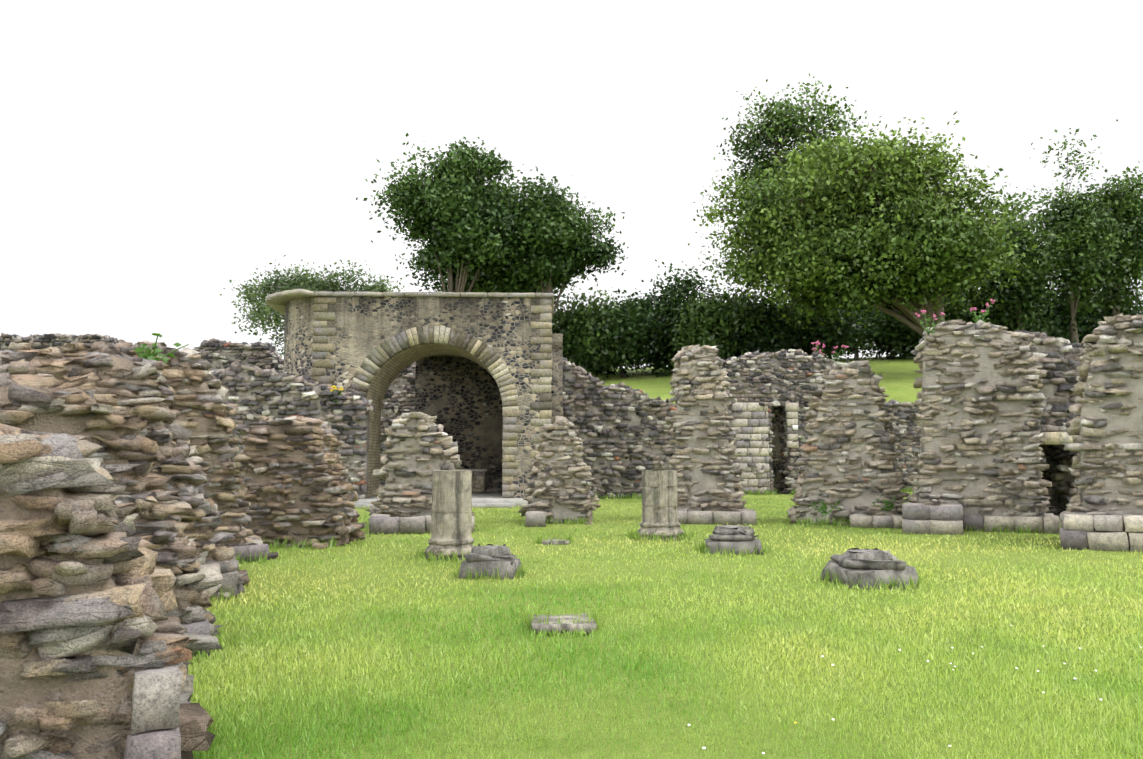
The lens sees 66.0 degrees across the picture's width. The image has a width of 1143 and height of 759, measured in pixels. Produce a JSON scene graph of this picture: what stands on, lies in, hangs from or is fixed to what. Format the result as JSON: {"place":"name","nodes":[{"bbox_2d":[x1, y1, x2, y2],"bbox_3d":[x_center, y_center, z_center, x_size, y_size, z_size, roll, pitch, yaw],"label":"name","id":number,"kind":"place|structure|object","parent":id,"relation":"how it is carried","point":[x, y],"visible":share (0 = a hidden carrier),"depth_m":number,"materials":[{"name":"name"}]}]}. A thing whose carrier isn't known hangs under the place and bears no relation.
{"place":"outdoors","nodes":[
{"label":"outdoors","id":0,"kind":"place"},
{"bbox_2d":[364,342,495,496],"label":"arch soffit","id":1,"kind":"structure","parent":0,"point":[391,369],"depth_m":33.31,"materials":[{"name":"stone"}]},
{"bbox_2d":[0,0,1142,368],"label":"sky","id":2,"kind":"structure","parent":0,"point":[155,155],"materials":[{"name":"white"}]},
{"bbox_2d":[188,356,1142,758],"bbox_3d":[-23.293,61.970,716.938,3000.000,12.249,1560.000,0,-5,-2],"label":"ground","id":3,"kind":"structure","parent":0,"point":[898,380],"depth_m":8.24,"materials":[{"name":"green plant"}]},
{"bbox_2d":[0,346,352,758],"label":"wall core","id":4,"kind":"object","parent":3,"relation":"on","point":[112,691],"visible":0.27,"depth_m":6.75,"materials":[{"name":"grey stone"}]},
{"bbox_2d":[0,333,283,371],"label":"skyline wall stones","id":5,"kind":"object","parent":4,"relation":"on","point":[277,360],"visible":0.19,"depth_m":43.74,"materials":[{"name":"grey stone"}]},
{"bbox_2d":[0,340,366,758],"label":"stone wall","id":6,"kind":"structure","parent":4,"relation":"attached to","point":[96,506],"depth_m":5.33,"materials":[{"name":"beige stone"}]},
{"bbox_2d":[133,333,188,363],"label":"plant","id":7,"kind":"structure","parent":6,"relation":"on","point":[148,354],"depth_m":10.48,"materials":[{"name":"green plant"}]},
{"bbox_2d":[220,255,327,355],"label":"tree","id":8,"kind":"object","parent":3,"relation":"on","point":[277,285],"visible":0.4,"depth_m":72.70,"materials":[{"name":"green plant"}]},
{"bbox_2d":[267,259,397,352],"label":"tree","id":9,"kind":"object","parent":3,"relation":"on","point":[331,285],"visible":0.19,"depth_m":74.34,"materials":[{"name":"green plant"}]},
{"bbox_2d":[344,273,409,292],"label":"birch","id":10,"kind":"object","parent":3,"relation":"on","point":[375,286],"visible":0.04,"depth_m":75.82,"materials":[{"name":"green plant"}]},
{"bbox_2d":[265,289,553,501],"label":"arch dressings","id":11,"kind":"structure","parent":3,"relation":"on","point":[277,301],"depth_m":31.44,"materials":[{"name":"beige stone"}]},
{"bbox_2d":[283,296,550,503],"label":"archway wall","id":12,"kind":"structure","parent":3,"relation":"on","point":[364,326],"depth_m":31.56,"materials":[{"name":"grey stone"}]},
{"bbox_2d":[348,325,518,410],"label":"arch voussoirs","id":13,"kind":"object","parent":12,"relation":"attached to","point":[434,333],"visible":0.79,"depth_m":31.47,"materials":[{"name":"beige stone"}]},
{"bbox_2d":[353,492,527,507],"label":"stone step","id":14,"kind":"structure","parent":3,"relation":"on","point":[487,499],"depth_m":29.78,"materials":[{"name":"beige stone"}]},
{"bbox_2d":[458,469,486,491],"bbox_3d":[-4.407,4.264,37.137,1.672,0.972,0.872,0,-5,-2],"label":"altar","id":15,"kind":"object","parent":14,"relation":"on","point":[478,480],"visible":0.31,"depth_m":36.80,"materials":[{"name":"grey stone"}]},
{"bbox_2d":[424,470,474,560],"bbox_3d":[-1.902,2.147,13.946,0.834,1.422,0.840,0,-5,-2],"label":"column stump","id":16,"kind":"object","parent":3,"relation":"on","point":[451,517],"visible":0.92,"depth_m":13.69,"materials":[{"name":"stone"}]},
{"bbox_2d":[356,133,579,292],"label":"tree","id":17,"kind":"object","parent":3,"relation":"on","point":[457,209],"visible":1,"depth_m":60.76,"materials":[{"name":"green plant"}]},
{"bbox_2d":[399,334,562,491],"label":"stone wall","id":18,"kind":"structure","parent":3,"relation":"on","point":[459,397],"depth_m":37.89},
{"bbox_2d":[458,544,520,578],"bbox_3d":[-1.066,2.418,11.668,0.737,0.478,0.727,-1,-5,6],"label":"column base","id":19,"kind":"object","parent":3,"relation":"on","point":[488,557],"visible":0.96,"depth_m":11.37,"materials":[{"name":"stone"}]},
{"bbox_2d":[427,242,580,306],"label":"tree","id":20,"kind":"object","parent":3,"relation":"on","point":[499,286],"visible":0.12,"depth_m":64.26,"materials":[{"name":"green plant"}]},
{"bbox_2d":[0,335,1083,514],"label":"wall","id":21,"kind":"structure","parent":3,"relation":"on","point":[1048,390],"depth_m":36.38,"materials":[{"name":"stone"}]},
{"bbox_2d":[482,182,628,318],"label":"tree","id":22,"kind":"object","parent":3,"relation":"on","point":[567,243],"visible":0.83,"depth_m":62.30,"materials":[{"name":"green plant"}]},
{"bbox_2d":[541,538,569,544],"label":"stone slab","id":23,"kind":"structure","parent":3,"relation":"on","point":[554,542],"depth_m":15.96,"materials":[{"name":"stone"}]},
{"bbox_2d":[528,613,596,633],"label":"marker slab","id":24,"kind":"structure","parent":3,"relation":"on","point":[570,626],"depth_m":7.86,"materials":[{"name":"stone"}]},
{"bbox_2d":[552,281,653,377],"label":"hedge shrub","id":25,"kind":"object","parent":3,"relation":"on","point":[577,345],"visible":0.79,"depth_m":66.62,"materials":[{"name":"green plant"}]},
{"bbox_2d":[584,304,629,374],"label":"hedge shrub","id":26,"kind":"object","parent":3,"relation":"on","point":[608,369],"depth_m":74.77,"materials":[{"name":"green plant"}]},
{"bbox_2d":[192,486,1049,661],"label":"wall foot tufts","id":27,"kind":"object","parent":3,"relation":"on","point":[702,548],"visible":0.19,"depth_m":14.42,"materials":[{"name":"green plant"}]},
{"bbox_2d":[562,287,684,377],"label":"hedge shrub","id":28,"kind":"object","parent":3,"relation":"on","point":[639,319],"visible":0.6,"depth_m":67.57,"materials":[{"name":"green plant"}]},
{"bbox_2d":[124,402,1142,758],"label":"stone blocks","id":29,"kind":"structure","parent":3,"relation":"on","point":[154,732],"depth_m":18.19,"materials":[{"name":"grey stone"}]},
{"bbox_2d":[209,330,1084,517],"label":"wall stones","id":30,"kind":"object","parent":3,"relation":"on","point":[1057,462],"visible":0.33,"depth_m":36.24,"materials":[{"name":"stone"}]},
{"bbox_2d":[330,385,343,403],"bbox_3d":[-8.163,0.554,30.559,0.529,0.706,0.448,0,-5,-2],"label":"yellow weed","id":31,"kind":"object","parent":30,"relation":"on","point":[334,387],"visible":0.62,"depth_m":30.54,"materials":[{"name":"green plant"}]},
{"bbox_2d":[811,341,824,353],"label":"valerian","id":32,"kind":"object","parent":30,"relation":"on","point":[815,348],"visible":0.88,"depth_m":41.50,"materials":[{"name":"pink plant"}]},
{"bbox_2d":[819,345,848,361],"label":"valerian","id":33,"kind":"object","parent":30,"relation":"on","point":[823,354],"visible":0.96,"depth_m":41.38,"materials":[{"name":"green plant"}]},
{"bbox_2d":[636,470,683,540],"bbox_3d":[1.764,2.500,17.563,0.954,1.385,0.953,0,-5,-2],"label":"column stump","id":34,"kind":"object","parent":3,"relation":"on","point":[659,503],"visible":0.9,"depth_m":17.27,"materials":[{"name":"stone"}]},
{"bbox_2d":[602,260,727,373],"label":"hedge shrub","id":35,"kind":"object","parent":3,"relation":"on","point":[687,285],"visible":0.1,"depth_m":71.15,"materials":[{"name":"green plant"}]},
{"bbox_2d":[645,279,806,375],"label":"hedge shrub","id":36,"kind":"object","parent":3,"relation":"on","point":[719,321],"visible":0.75,"depth_m":67.60,"materials":[{"name":"green plant"}]},
{"bbox_2d":[705,524,762,554],"bbox_3d":[2.721,2.704,14.884,0.932,0.512,0.965,-1,-5,8],"label":"column base","id":37,"kind":"object","parent":3,"relation":"on","point":[732,537],"visible":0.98,"depth_m":14.49,"materials":[{"name":"stone"}]},
{"bbox_2d":[366,313,1142,532],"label":"pier stones","id":38,"kind":"object","parent":3,"relation":"on","point":[1036,396],"visible":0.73,"depth_m":20.45,"materials":[{"name":"stone"}]},
{"bbox_2d":[915,310,944,333],"bbox_3d":[8.073,-1.312,19.806,0.466,0.582,0.584,3,-6,-27],"label":"valerian","id":39,"kind":"object","parent":38,"relation":"attached to","point":[928,319],"visible":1,"depth_m":19.80,"materials":[{"name":"green plant"}]},
{"bbox_2d":[969,299,994,321],"bbox_3d":[9.306,-1.468,19.958,0.411,0.638,0.622,0,-5,-2],"label":"valerian","id":40,"kind":"object","parent":38,"relation":"on","point":[977,318],"visible":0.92,"depth_m":19.93,"materials":[{"name":"green plant"}]},
{"bbox_2d":[381,321,1142,525],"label":"pier","id":41,"kind":"structure","parent":3,"relation":"on","point":[992,376],"depth_m":19.72,"materials":[{"name":"grey stone"}]},
{"bbox_2d":[807,498,840,516],"bbox_3d":[5.837,2.960,20.352,0.554,0.441,1.410,-4,-7,40],"label":"weed plant","id":42,"kind":"object","parent":41,"relation":"attached to","point":[823,508],"visible":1,"depth_m":20.34,"materials":[{"name":"green plant"}]},
{"bbox_2d":[871,497,897,511],"bbox_3d":[7.396,2.868,20.536,0.518,0.408,0.912,-5,-7,44],"label":"weed plant","id":43,"kind":"object","parent":41,"relation":"on","point":[888,506],"visible":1,"depth_m":20.44,"materials":[{"name":"green plant"}]},
{"bbox_2d":[722,284,814,359],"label":"hedge shrub","id":44,"kind":"object","parent":3,"relation":"on","point":[773,345],"visible":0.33,"depth_m":69.44,"materials":[{"name":"green plant"}]},
{"bbox_2d":[712,73,870,299],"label":"tall tree","id":45,"kind":"object","parent":3,"relation":"on","point":[784,127],"visible":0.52,"depth_m":79.33,"materials":[{"name":"green plant"}]},
{"bbox_2d":[756,293,893,362],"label":"hedge shrub","id":46,"kind":"object","parent":3,"relation":"on","point":[830,337],"visible":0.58,"depth_m":71.20,"materials":[{"name":"green plant"}]},
{"bbox_2d":[802,344,863,360],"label":"hedge shrub","id":47,"kind":"object","parent":3,"relation":"on","point":[833,356],"depth_m":79.11,"materials":[{"name":"green plant"}]},
{"bbox_2d":[828,299,893,358],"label":"hedge shrub","id":48,"kind":"object","parent":3,"relation":"on","point":[864,307],"visible":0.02,"depth_m":80.14,"materials":[{"name":"green plant"}]},
{"bbox_2d":[821,548,917,589],"bbox_3d":[3.743,2.378,11.105,0.995,0.501,0.971,0,-5,-2],"label":"column base","id":49,"kind":"object","parent":3,"relation":"on","point":[854,565],"visible":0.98,"depth_m":10.77,"materials":[{"name":"stone"}]},
{"bbox_2d":[688,111,1052,336],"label":"tree","id":50,"kind":"object","parent":3,"relation":"on","point":[884,227],"visible":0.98,"depth_m":57.16,"materials":[{"name":"green plant"}]},
{"bbox_2d":[828,305,920,359],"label":"hedge shrub","id":51,"kind":"object","parent":3,"relation":"on","point":[889,333],"visible":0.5,"depth_m":77.78,"materials":[{"name":"green plant"}]},
{"bbox_2d":[770,407,1053,512],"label":"doorway backing","id":52,"kind":"object","parent":3,"relation":"on","point":[777,453],"visible":0.04,"depth_m":42.14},
{"bbox_2d":[688,625,1141,753],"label":"daisies","id":53,"kind":"object","parent":3,"relation":"on","point":[927,661],"visible":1,"depth_m":6.18,"materials":[{"name":"white plant"}]},
{"bbox_2d":[887,282,993,358],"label":"hedge shrub","id":54,"kind":"object","parent":3,"relation":"on","point":[951,313],"visible":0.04,"depth_m":75.76,"materials":[{"name":"green plant"}]},
{"bbox_2d":[955,285,1053,332],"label":"hedge shrub","id":55,"kind":"object","parent":3,"relation":"on","point":[972,316],"visible":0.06,"depth_m":76.00,"materials":[{"name":"green plant"}]},
{"bbox_2d":[955,192,1088,335],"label":"tall tree","id":56,"kind":"object","parent":3,"relation":"on","point":[1026,298],"visible":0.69,"depth_m":72.96,"materials":[{"name":"green plant"}]},
{"bbox_2d":[1028,274,1110,344],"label":"hedge shrub","id":57,"kind":"object","parent":3,"relation":"on","point":[1061,325],"visible":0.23,"depth_m":77.13,"materials":[{"name":"green plant"}]},
{"bbox_2d":[1014,119,1141,342],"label":"tall tree","id":58,"kind":"object","parent":3,"relation":"on","point":[1077,220],"visible":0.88,"depth_m":75.07,"materials":[{"name":"green plant"}]},
{"bbox_2d":[1049,282,1142,348],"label":"hedge shrub","id":59,"kind":"object","parent":3,"relation":"on","point":[1131,312],"visible":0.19,"depth_m":80.22,"materials":[{"name":"green plant"}]},
{"bbox_2d":[1069,160,1142,319],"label":"tall tree","id":60,"kind":"object","parent":3,"relation":"on","point":[1132,214],"visible":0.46,"depth_m":77.38,"materials":[{"name":"green plant"}]}
]}

